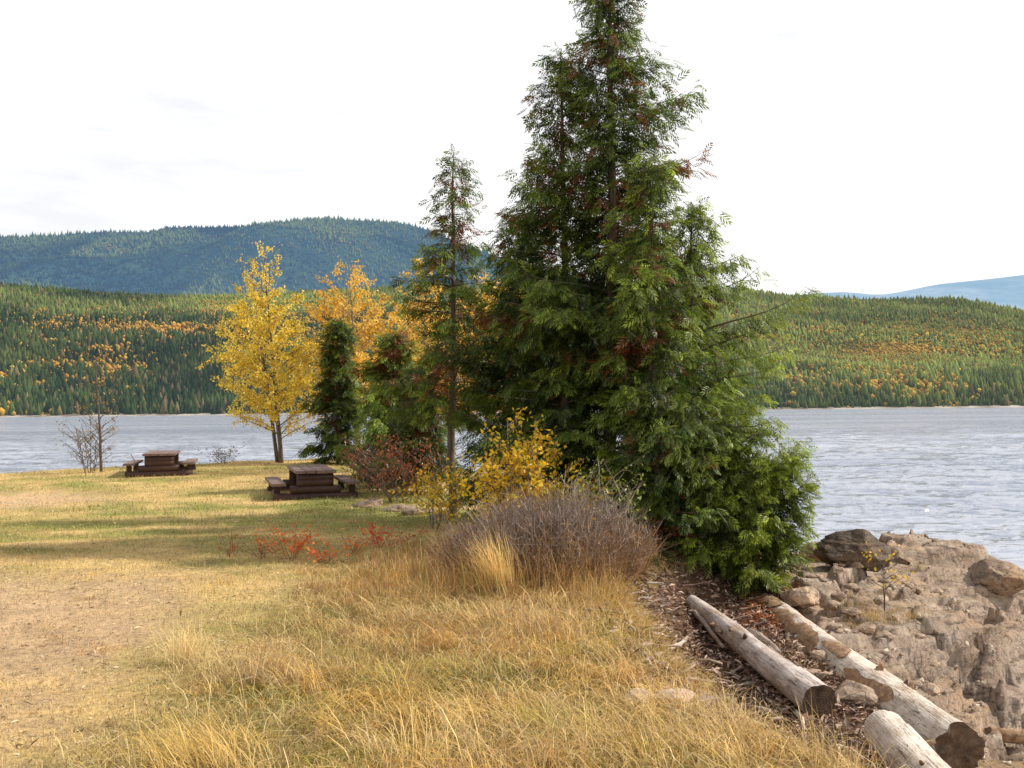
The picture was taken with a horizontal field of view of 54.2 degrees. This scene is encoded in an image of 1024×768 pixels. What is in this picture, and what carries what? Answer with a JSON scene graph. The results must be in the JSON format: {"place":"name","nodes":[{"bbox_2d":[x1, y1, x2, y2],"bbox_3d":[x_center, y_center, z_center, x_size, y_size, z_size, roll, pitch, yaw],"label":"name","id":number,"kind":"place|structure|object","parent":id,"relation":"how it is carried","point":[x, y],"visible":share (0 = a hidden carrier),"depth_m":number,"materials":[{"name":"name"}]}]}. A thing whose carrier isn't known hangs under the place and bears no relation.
{"place":"outdoors","nodes":[
{"label":"outdoors","id":0,"kind":"place"},
{"bbox_2d":[0,220,515,295],"bbox_3d":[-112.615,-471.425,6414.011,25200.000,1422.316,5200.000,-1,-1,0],"label":"hill","id":1,"kind":"structure","parent":0,"point":[231,244],"depth_m":5773.54,"materials":[{"name":"plant"}]},
{"bbox_2d":[0,215,732,295],"bbox_3d":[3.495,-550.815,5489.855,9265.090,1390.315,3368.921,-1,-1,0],"label":"forest","id":2,"kind":"object","parent":1,"relation":"on","point":[318,226],"visible":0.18,"depth_m":6020.42,"materials":[{"name":"plant"}]},
{"bbox_2d":[0,458,819,767],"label":"lawn grass","id":3,"kind":"structure","parent":0,"point":[162,562],"depth_m":10.54,"materials":[{"name":"plant"}]},
{"bbox_2d":[2,512,924,767],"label":"dry grass","id":4,"kind":"structure","parent":0,"point":[415,565],"depth_m":6.01,"materials":[{"name":"plant"}]},
{"bbox_2d":[0,458,1023,767],"bbox_3d":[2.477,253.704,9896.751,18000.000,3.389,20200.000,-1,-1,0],"label":"ground","id":5,"kind":"structure","parent":0,"point":[22,610],"depth_m":9.38,"materials":[{"name":"soil"}]},
{"bbox_2d":[54,411,118,472],"bbox_3d":[-11.097,1.565,26.022,1.617,1.779,1.497,1,-2,-36],"label":"bush","id":6,"kind":"object","parent":5,"relation":"on","point":[95,452],"visible":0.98,"depth_m":26.00,"materials":[{"name":"grey plant"}]},
{"bbox_2d":[71,353,124,471],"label":"sapling","id":7,"kind":"object","parent":5,"relation":"on","point":[100,427],"visible":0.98,"depth_m":26.33,"materials":[{"name":"plant"}]},
{"bbox_2d":[123,450,197,477],"bbox_3d":[-9.080,2.064,25.958,1.680,0.602,2.240,0,-2,-15],"label":"picnic table","id":8,"kind":"object","parent":5,"relation":"on","point":[163,462],"visible":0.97,"depth_m":24.99,"materials":[{"name":"brown wood"}]},
{"bbox_2d":[198,442,245,463],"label":"bush","id":9,"kind":"object","parent":5,"relation":"on","point":[224,458],"visible":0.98,"depth_m":29.56,"materials":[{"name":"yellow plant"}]},
{"bbox_2d":[0,462,460,605],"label":"fallen leaves","id":10,"kind":"object","parent":5,"relation":"on","point":[215,571],"visible":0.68,"depth_m":15.40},
{"bbox_2d":[214,530,251,556],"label":"autumn plant","id":11,"kind":"object","parent":5,"relation":"on","point":[230,549],"visible":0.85,"depth_m":11.92,"materials":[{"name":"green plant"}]},
{"bbox_2d":[231,534,296,557],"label":"autumn plant","id":12,"kind":"object","parent":5,"relation":"on","point":[261,552],"visible":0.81,"depth_m":11.70,"materials":[{"name":"red plant"}]},
{"bbox_2d":[198,241,330,462],"bbox_3d":[-7.422,-0.929,30.372,4.247,6.918,4.064,-1,-1,0],"label":"birch tree","id":13,"kind":"object","parent":5,"relation":"on","point":[276,390],"visible":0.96,"depth_m":30.21,"materials":[{"name":"yellow plant"}]},
{"bbox_2d":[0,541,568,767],"bbox_3d":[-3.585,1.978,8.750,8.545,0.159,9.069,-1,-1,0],"label":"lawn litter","id":14,"kind":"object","parent":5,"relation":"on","point":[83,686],"visible":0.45,"depth_m":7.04,"materials":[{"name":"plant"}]},
{"bbox_2d":[254,518,318,559],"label":"autumn plant","id":15,"kind":"object","parent":5,"relation":"on","point":[297,545],"visible":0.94,"depth_m":11.66,"materials":[{"name":"red plant"}]},
{"bbox_2d":[265,464,359,500],"bbox_3d":[-4.081,1.992,20.257,1.680,0.602,2.240,0,-2,-17],"label":"picnic table","id":16,"kind":"object","parent":5,"relation":"on","point":[309,481],"visible":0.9,"depth_m":19.31,"materials":[{"name":"brown wood"}]},
{"bbox_2d":[283,531,354,563],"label":"autumn plant","id":17,"kind":"object","parent":5,"relation":"on","point":[312,550],"visible":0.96,"depth_m":11.38,"materials":[{"name":"red plant"}]},
{"bbox_2d":[290,314,369,464],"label":"cedar tree","id":18,"kind":"object","parent":5,"relation":"on","point":[337,402],"visible":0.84,"depth_m":29.31,"materials":[{"name":"green plant"}]},
{"bbox_2d":[301,256,401,443],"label":"birch tree","id":19,"kind":"object","parent":5,"relation":"on","point":[362,330],"visible":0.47,"depth_m":32.02,"materials":[{"name":"yellow plant"}]},
{"bbox_2d":[340,527,384,554],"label":"autumn plant","id":20,"kind":"object","parent":5,"relation":"on","point":[357,545],"visible":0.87,"depth_m":12.02,"materials":[{"name":"red plant"}]},
{"bbox_2d":[350,499,382,507],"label":"stone","id":21,"kind":"object","parent":5,"relation":"on","point":[372,502],"visible":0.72,"depth_m":17.87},
{"bbox_2d":[339,435,421,491],"bbox_3d":[-2.924,1.672,20.432,2.305,1.307,1.668,-2,-2,44],"label":"shrub","id":22,"kind":"object","parent":5,"relation":"on","point":[367,479],"visible":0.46,"depth_m":20.35,"materials":[{"name":"red plant"}]},
{"bbox_2d":[332,326,446,487],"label":"cedar tree","id":23,"kind":"object","parent":5,"relation":"on","point":[377,426],"visible":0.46,"depth_m":21.23,"materials":[{"name":"green plant"}]},
{"bbox_2d":[350,521,435,548],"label":"autumn plant","id":24,"kind":"object","parent":5,"relation":"on","point":[373,535],"visible":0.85,"depth_m":12.62,"materials":[{"name":"red plant"}]},
{"bbox_2d":[381,504,419,511],"bbox_3d":[-1.897,2.163,17.169,0.684,0.188,0.380,-1,-1,0],"label":"stone","id":25,"kind":"object","parent":5,"relation":"on","point":[397,507],"visible":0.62,"depth_m":17.06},
{"bbox_2d":[340,428,463,502],"bbox_3d":[-2.061,1.571,18.585,2.332,1.510,1.650,-1,-1,0],"label":"shrub","id":26,"kind":"object","parent":5,"relation":"on","point":[385,463],"visible":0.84,"depth_m":18.53,"materials":[{"name":"red plant"}]},
{"bbox_2d":[390,522,428,551],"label":"autumn plant","id":27,"kind":"object","parent":5,"relation":"on","point":[409,536],"visible":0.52,"depth_m":12.23,"materials":[{"name":"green plant"}]},
{"bbox_2d":[367,359,461,493],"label":"cedar tree","id":28,"kind":"object","parent":5,"relation":"on","point":[404,429],"visible":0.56,"depth_m":19.72,"materials":[{"name":"green plant"}]},
{"bbox_2d":[401,508,431,514],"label":"stone","id":29,"kind":"object","parent":5,"relation":"on","point":[407,511],"visible":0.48,"depth_m":16.34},
{"bbox_2d":[368,258,484,462],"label":"birch tree","id":30,"kind":"object","parent":5,"relation":"on","point":[402,323],"visible":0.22,"depth_m":26.61,"materials":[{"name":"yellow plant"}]},
{"bbox_2d":[428,513,445,518],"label":"stone","id":31,"kind":"object","parent":5,"relation":"on","point":[434,515],"visible":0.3,"depth_m":15.67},
{"bbox_2d":[363,144,512,511],"bbox_3d":[-0.972,-0.868,16.980,2.630,6.383,2.366,-1,-2,29],"label":"cedar tree","id":32,"kind":"object","parent":5,"relation":"on","point":[450,327],"visible":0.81,"depth_m":16.72,"materials":[{"name":"green plant"}]},
{"bbox_2d":[387,453,499,530],"bbox_3d":[-1.030,1.613,14.383,1.224,1.230,1.481,1,-2,-40],"label":"shrub","id":33,"kind":"object","parent":5,"relation":"on","point":[434,493],"visible":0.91,"depth_m":14.25,"materials":[{"name":"yellow plant"}]},
{"bbox_2d":[420,268,539,475],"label":"birch tree","id":34,"kind":"object","parent":5,"relation":"on","point":[482,278],"visible":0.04,"depth_m":23.67,"materials":[{"name":"orange plant"}]},
{"bbox_2d":[427,205,583,514],"bbox_3d":[0.086,-0.280,15.595,2.654,5.155,3.395,-1,-2,19],"label":"cedar tree","id":35,"kind":"object","parent":5,"relation":"on","point":[489,371],"visible":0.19,"depth_m":15.32,"materials":[{"name":"green plant"}]},
{"bbox_2d":[458,407,566,524],"bbox_3d":[-0.001,1.227,11.908,1.310,1.910,1.434,-1,-1,0],"label":"shrub","id":36,"kind":"object","parent":5,"relation":"on","point":[514,457],"visible":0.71,"depth_m":11.73,"materials":[{"name":"yellow plant"}]},
{"bbox_2d":[444,41,644,520],"bbox_3d":[0.297,-1.296,14.409,3.368,7.159,2.857,-2,-2,36],"label":"cedar tree","id":37,"kind":"object","parent":5,"relation":"on","point":[530,347],"visible":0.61,"depth_m":14.08,"materials":[{"name":"green plant"}]},
{"bbox_2d":[471,456,618,518],"bbox_3d":[0.418,1.511,11.649,1.791,1.289,1.879,-1,-1,0],"label":"shrub","id":38,"kind":"object","parent":5,"relation":"on","point":[546,493],"visible":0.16,"depth_m":11.59,"materials":[{"name":"yellow plant"}]},
{"bbox_2d":[419,463,675,588],"bbox_3d":[0.346,1.463,10.198,2.643,1.315,2.346,-1,-1,0],"label":"bush","id":39,"kind":"object","parent":5,"relation":"on","point":[584,528],"visible":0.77,"depth_m":9.71,"materials":[{"name":"brown plant"}]},
{"bbox_2d":[538,452,649,525],"bbox_3d":[0.900,1.425,10.948,1.259,1.382,1.318,-1,-1,0],"label":"shrub","id":40,"kind":"object","parent":5,"relation":"on","point":[605,494],"visible":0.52,"depth_m":10.88,"materials":[{"name":"green plant"}]},
{"bbox_2d":[468,0,757,526],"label":"cedar tree","id":41,"kind":"object","parent":5,"relation":"on","point":[608,48],"visible":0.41,"depth_m":13.62,"materials":[{"name":"green plant"}]},
{"bbox_2d":[627,688,652,702],"bbox_3d":[0.741,1.791,5.755,0.172,0.091,0.146,-1,-1,0],"label":"stone","id":42,"kind":"object","parent":5,"relation":"on","point":[631,692],"visible":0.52,"depth_m":5.71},
{"bbox_2d":[594,378,728,568],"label":"cedar tree","id":43,"kind":"object","parent":5,"relation":"on","point":[667,405],"visible":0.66,"depth_m":11.70,"materials":[{"name":"green plant"}]},
{"bbox_2d":[654,688,694,705],"bbox_3d":[0.921,1.793,5.702,0.254,0.100,0.128,-1,-1,0],"label":"stone","id":44,"kind":"object","parent":5,"relation":"on","point":[690,692],"visible":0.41,"depth_m":5.68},
{"bbox_2d":[571,141,788,524],"bbox_3d":[1.990,-0.379,12.852,2.578,5.170,2.816,-1,-1,0],"label":"cedar tree","id":45,"kind":"object","parent":5,"relation":"on","point":[651,291],"visible":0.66,"depth_m":12.36,"materials":[{"name":"green plant"}]},
{"bbox_2d":[621,389,785,578],"bbox_3d":[2.359,1.170,12.029,1.910,2.276,2.006,-1,-2,17],"label":"cedar tree","id":46,"kind":"object","parent":5,"relation":"on","point":[708,468],"visible":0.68,"depth_m":11.67,"materials":[{"name":"green plant"}]},
{"bbox_2d":[597,195,827,504],"bbox_3d":[2.498,-0.156,13.413,2.604,4.766,2.358,0,-2,-16],"label":"cedar tree","id":47,"kind":"object","parent":5,"relation":"on","point":[693,256],"visible":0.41,"depth_m":13.22,"materials":[{"name":"green plant"}]},
{"bbox_2d":[591,545,887,767],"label":"bark chips","id":48,"kind":"object","parent":5,"relation":"on","point":[773,693],"visible":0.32,"depth_m":9.10,"materials":[{"name":"wood"}]},
{"bbox_2d":[583,608,625,613],"bbox_3d":[0.771,1.882,8.270,0.376,0.036,0.047,-1,-1,13],"label":"stick","id":49,"kind":"object","parent":48,"relation":"on","point":[603,610],"visible":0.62,"depth_m":8.25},
{"bbox_2d":[645,581,663,583],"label":"stick","id":50,"kind":"object","parent":48,"relation":"on","point":[649,582],"visible":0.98,"depth_m":10.13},
{"bbox_2d":[658,600,678,602],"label":"stick","id":51,"kind":"object","parent":48,"relation":"on","point":[660,601],"visible":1,"depth_m":9.93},
{"bbox_2d":[668,636,687,650],"bbox_3d":[1.545,2.386,9.240,0.060,0.070,0.653,-1,-2,26],"label":"stick","id":52,"kind":"object","parent":48,"relation":"on","point":[683,641],"visible":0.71,"depth_m":9.23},
{"bbox_2d":[680,582,702,586],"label":"stick","id":53,"kind":"object","parent":48,"relation":"on","point":[682,585],"visible":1,"depth_m":11.06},
{"bbox_2d":[693,610,724,648],"bbox_3d":[1.979,2.468,10.078,0.080,0.072,0.835,9,8,-8],"label":"stick","id":54,"kind":"object","parent":48,"relation":"on","point":[701,619],"visible":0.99,"depth_m":10.12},
{"bbox_2d":[700,659,722,665],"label":"stick","id":55,"kind":"object","parent":48,"relation":"on","point":[718,662],"visible":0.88,"depth_m":9.26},
{"bbox_2d":[709,643,728,649],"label":"stick","id":56,"kind":"object","parent":48,"relation":"on","point":[726,647],"visible":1,"depth_m":9.71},
{"bbox_2d":[711,678,733,684],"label":"stick","id":57,"kind":"object","parent":48,"relation":"on","point":[728,681],"visible":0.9,"depth_m":8.84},
{"bbox_2d":[717,681,734,690],"bbox_3d":[1.852,2.610,8.657,0.180,0.029,0.041,16,42,43],"label":"stick","id":58,"kind":"object","parent":48,"relation":"on","point":[726,686],"visible":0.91,"depth_m":8.63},
{"bbox_2d":[731,613,752,619],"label":"stick","id":59,"kind":"object","parent":48,"relation":"on","point":[736,618],"visible":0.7,"depth_m":10.62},
{"bbox_2d":[738,605,759,610],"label":"stick","id":60,"kind":"object","parent":48,"relation":"on","point":[747,607],"visible":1,"depth_m":11.04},
{"bbox_2d":[685,595,835,717],"bbox_3d":[2.210,2.474,9.482,0.314,0.302,2.789,5,4,-13],"label":"log","id":61,"kind":"object","parent":48,"relation":"on","point":[785,677],"visible":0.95,"depth_m":8.72,"materials":[{"name":"grey wood"}]},
{"bbox_2d":[748,628,780,653],"bbox_3d":[2.402,2.447,9.496,0.112,0.087,0.518,7,5,-17],"label":"stick","id":62,"kind":"object","parent":61,"relation":"on","point":[761,637],"visible":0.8,"depth_m":9.53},
{"bbox_2d":[766,645,794,664],"bbox_3d":[2.475,2.505,9.097,0.062,0.063,0.524,8,7,-21],"label":"stick","id":63,"kind":"object","parent":61,"relation":"on","point":[770,647],"visible":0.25,"depth_m":9.19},
{"bbox_2d":[750,621,770,625],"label":"stick","id":64,"kind":"object","parent":48,"relation":"on","point":[759,623],"visible":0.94,"depth_m":10.55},
{"bbox_2d":[750,705,772,714],"bbox_3d":[2.036,2.647,8.151,0.200,0.035,0.053,7,20,41],"label":"stick","id":65,"kind":"object","parent":48,"relation":"on","point":[766,710],"visible":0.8,"depth_m":8.13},
{"bbox_2d":[757,711,778,716],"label":"stick","id":66,"kind":"object","parent":48,"relation":"on","point":[769,714],"visible":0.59,"depth_m":8.10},
{"bbox_2d":[738,578,808,630],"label":"dead sprays","id":67,"kind":"object","parent":48,"relation":"on","point":[760,614],"visible":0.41,"depth_m":11.01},
{"bbox_2d":[794,710,804,730],"bbox_3d":[2.304,2.685,7.967,0.056,0.043,0.400,5,5,8],"label":"stick","id":68,"kind":"object","parent":48,"relation":"on","point":[798,715],"visible":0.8,"depth_m":8.02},
{"bbox_2d":[750,586,984,767],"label":"log","id":69,"kind":"object","parent":48,"relation":"on","point":[959,744],"visible":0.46,"depth_m":8.30,"materials":[{"name":"grey wood"}]},
{"bbox_2d":[661,434,828,596],"bbox_3d":[2.720,1.636,11.978,2.074,2.076,1.835,-1,-1,0],"label":"cedar tree","id":70,"kind":"object","parent":5,"relation":"on","point":[768,538],"visible":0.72,"depth_m":11.63,"materials":[{"name":"green plant"}]},
{"bbox_2d":[810,650,827,664],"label":"rock","id":71,"kind":"object","parent":5,"relation":"on","point":[822,655],"visible":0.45,"depth_m":9.49,"materials":[{"name":"beige stone"}]},
{"bbox_2d":[807,668,832,679],"bbox_3d":[2.783,2.657,9.114,0.296,0.115,0.179,-1,-2,20],"label":"rock","id":72,"kind":"object","parent":5,"relation":"on","point":[818,671],"visible":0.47,"depth_m":9.05,"materials":[{"name":"beige stone"}]},
{"bbox_2d":[835,679,878,707],"bbox_3d":[2.966,2.660,8.556,0.405,0.220,0.469,0,-2,-31],"label":"rock","id":73,"kind":"object","parent":5,"relation":"on","point":[852,690],"visible":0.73,"depth_m":8.46,"materials":[{"name":"beige stone"}]},
{"bbox_2d":[864,710,950,767],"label":"log","id":74,"kind":"object","parent":5,"relation":"on","point":[886,727],"visible":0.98,"depth_m":6.82,"materials":[{"name":"grey wood"}]},
{"bbox_2d":[0,407,1023,568],"bbox_3d":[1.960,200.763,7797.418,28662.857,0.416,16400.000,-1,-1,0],"label":"lake","id":75,"kind":"structure","parent":0,"point":[948,473],"depth_m":75.86,"materials":[{"name":"liquid"}]},
{"bbox_2d":[0,405,1023,416],"bbox_3d":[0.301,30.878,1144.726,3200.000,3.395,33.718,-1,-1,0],"label":"shore","id":76,"kind":"structure","parent":0,"point":[778,408],"depth_m":1144.87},
{"bbox_2d":[0,0,1023,294],"label":"sky","id":77,"kind":"structure","parent":0,"point":[859,146],"materials":[{"name":"white"}]},
{"bbox_2d":[8,292,1023,414],"bbox_3d":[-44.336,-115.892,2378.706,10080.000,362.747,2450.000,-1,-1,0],"label":"hill","id":78,"kind":"structure","parent":0,"point":[1012,337],"depth_m":1789.81,"materials":[{"name":"plant"}]},
{"bbox_2d":[0,281,1023,415],"bbox_3d":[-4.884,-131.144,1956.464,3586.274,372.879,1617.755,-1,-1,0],"label":"forest","id":79,"kind":"object","parent":78,"relation":"on","point":[175,380],"visible":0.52,"depth_m":1652.29,"materials":[{"name":"plant"}]},
{"bbox_2d":[774,529,1023,760],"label":"bedrock","id":80,"kind":"structure","parent":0,"point":[988,668],"depth_m":10.63,"materials":[{"name":"stone"}]},
{"bbox_2d":[778,586,820,606],"bbox_3d":[3.281,2.429,11.469,0.452,0.252,0.475,-1,-2,28],"label":"rock","id":81,"kind":"object","parent":80,"relation":"on","point":[803,596],"visible":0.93,"depth_m":11.30,"materials":[{"name":"beige stone"}]},
{"bbox_2d":[799,541,821,561],"bbox_3d":[4.415,2.433,14.342,0.491,0.352,0.540,0,-2,-32],"label":"rock","id":82,"kind":"object","parent":80,"relation":"on","point":[812,556],"visible":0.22,"depth_m":14.25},
{"bbox_2d":[826,600,840,608],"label":"rock","id":83,"kind":"object","parent":80,"relation":"on","point":[833,604],"visible":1,"depth_m":11.20,"materials":[{"name":"beige stone"}]},
{"bbox_2d":[827,623,841,630],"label":"rock","id":84,"kind":"object","parent":80,"relation":"on","point":[835,626],"visible":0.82,"depth_m":10.26,"materials":[{"name":"beige stone"}]},
{"bbox_2d":[831,591,846,599],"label":"rock","id":85,"kind":"object","parent":80,"relation":"on","point":[840,595],"visible":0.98,"depth_m":11.41,"materials":[{"name":"beige stone"}]},
{"bbox_2d":[835,567,844,571],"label":"rock","id":86,"kind":"object","parent":80,"relation":"on","point":[841,569],"visible":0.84,"depth_m":12.17,"materials":[{"name":"beige stone"}]},
{"bbox_2d":[845,583,855,588],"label":"rock","id":87,"kind":"object","parent":80,"relation":"on","point":[849,585],"visible":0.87,"depth_m":11.82,"materials":[{"name":"beige stone"}]},
{"bbox_2d":[841,607,863,615],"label":"rock","id":88,"kind":"object","parent":80,"relation":"on","point":[850,611],"visible":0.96,"depth_m":10.85,"materials":[{"name":"beige stone"}]},
{"bbox_2d":[813,529,893,571],"bbox_3d":[4.399,2.136,12.825,0.973,0.565,0.605,-1,-1,0],"label":"boulder","id":89,"kind":"object","parent":80,"relation":"on","point":[847,547],"visible":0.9,"depth_m":12.69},
{"bbox_2d":[851,586,861,590],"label":"rock","id":90,"kind":"object","parent":80,"relation":"on","point":[856,588],"visible":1,"depth_m":11.70,"materials":[{"name":"beige stone"}]},
{"bbox_2d":[851,562,863,567],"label":"rock","id":91,"kind":"object","parent":80,"relation":"on","point":[857,564],"visible":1,"depth_m":12.56,"materials":[{"name":"beige stone"}]},
{"bbox_2d":[777,560,938,682],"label":"rock grass","id":92,"kind":"object","parent":80,"relation":"on","point":[869,614],"visible":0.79,"depth_m":10.67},
{"bbox_2d":[853,622,875,633],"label":"rock","id":93,"kind":"object","parent":80,"relation":"on","point":[867,628],"visible":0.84,"depth_m":10.37,"materials":[{"name":"beige stone"}]},
{"bbox_2d":[867,577,876,584],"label":"rock","id":94,"kind":"object","parent":80,"relation":"on","point":[870,580],"visible":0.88,"depth_m":12.13,"materials":[{"name":"beige stone"}]},
{"bbox_2d":[873,595,888,604],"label":"rock","id":95,"kind":"object","parent":80,"relation":"on","point":[879,599],"visible":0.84,"depth_m":11.28,"materials":[{"name":"beige stone"}]},
{"bbox_2d":[875,630,890,638],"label":"rock","id":96,"kind":"object","parent":80,"relation":"on","point":[884,634],"visible":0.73,"depth_m":10.25,"materials":[{"name":"beige stone"}]},
{"bbox_2d":[746,533,1023,767],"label":"grit","id":97,"kind":"object","parent":80,"relation":"on","point":[886,651],"visible":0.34,"depth_m":10.27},
{"bbox_2d":[862,540,913,610],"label":"seedling","id":98,"kind":"object","parent":80,"relation":"on","point":[894,579],"visible":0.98,"depth_m":10.98,"materials":[{"name":"plant"}]},
{"bbox_2d":[886,634,895,639],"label":"rock","id":99,"kind":"object","parent":80,"relation":"on","point":[890,637],"visible":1,"depth_m":10.12,"materials":[{"name":"beige stone"}]},
{"bbox_2d":[886,614,899,621],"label":"rock","id":100,"kind":"object","parent":80,"relation":"on","point":[890,617],"visible":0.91,"depth_m":10.56,"materials":[{"name":"beige stone"}]},
{"bbox_2d":[895,555,914,564],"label":"rock","id":101,"kind":"object","parent":80,"relation":"on","point":[907,560],"visible":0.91,"depth_m":13.84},
{"bbox_2d":[908,680,922,688],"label":"rock","id":102,"kind":"object","parent":80,"relation":"on","point":[918,683],"visible":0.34,"depth_m":9.41,"materials":[{"name":"beige stone"}]},
{"bbox_2d":[914,587,922,592],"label":"rock","id":103,"kind":"object","parent":80,"relation":"on","point":[918,590],"visible":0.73,"depth_m":12.21,"materials":[{"name":"beige stone"}]},
{"bbox_2d":[913,633,924,637],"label":"rock","id":104,"kind":"object","parent":80,"relation":"on","point":[918,635],"visible":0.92,"depth_m":10.42,"materials":[{"name":"beige stone"}]},
{"bbox_2d":[921,682,940,694],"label":"rock","id":105,"kind":"object","parent":80,"relation":"on","point":[930,688],"visible":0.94,"depth_m":9.14,"materials":[{"name":"beige stone"}]},
{"bbox_2d":[930,661,939,666],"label":"rock","id":106,"kind":"object","parent":80,"relation":"on","point":[935,664],"visible":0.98,"depth_m":10.20,"materials":[{"name":"beige stone"}]},
{"bbox_2d":[932,588,943,592],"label":"rock","id":107,"kind":"object","parent":80,"relation":"on","point":[938,590],"visible":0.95,"depth_m":12.33,"materials":[{"name":"beige stone"}]},
{"bbox_2d":[967,557,1023,596],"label":"rock","id":108,"kind":"object","parent":80,"relation":"on","point":[999,577],"visible":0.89,"depth_m":13.36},
{"bbox_2d":[984,726,1023,744],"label":"log","id":109,"kind":"object","parent":80,"relation":"on","point":[1013,736],"visible":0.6,"depth_m":9.08,"materials":[{"name":"wood"}]},
{"bbox_2d":[806,275,1023,309],"bbox_3d":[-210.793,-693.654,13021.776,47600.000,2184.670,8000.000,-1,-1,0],"label":"blue mountain","id":110,"kind":"structure","parent":0,"point":[1005,291],"depth_m":13367.89,"materials":[{"name":"blue"}]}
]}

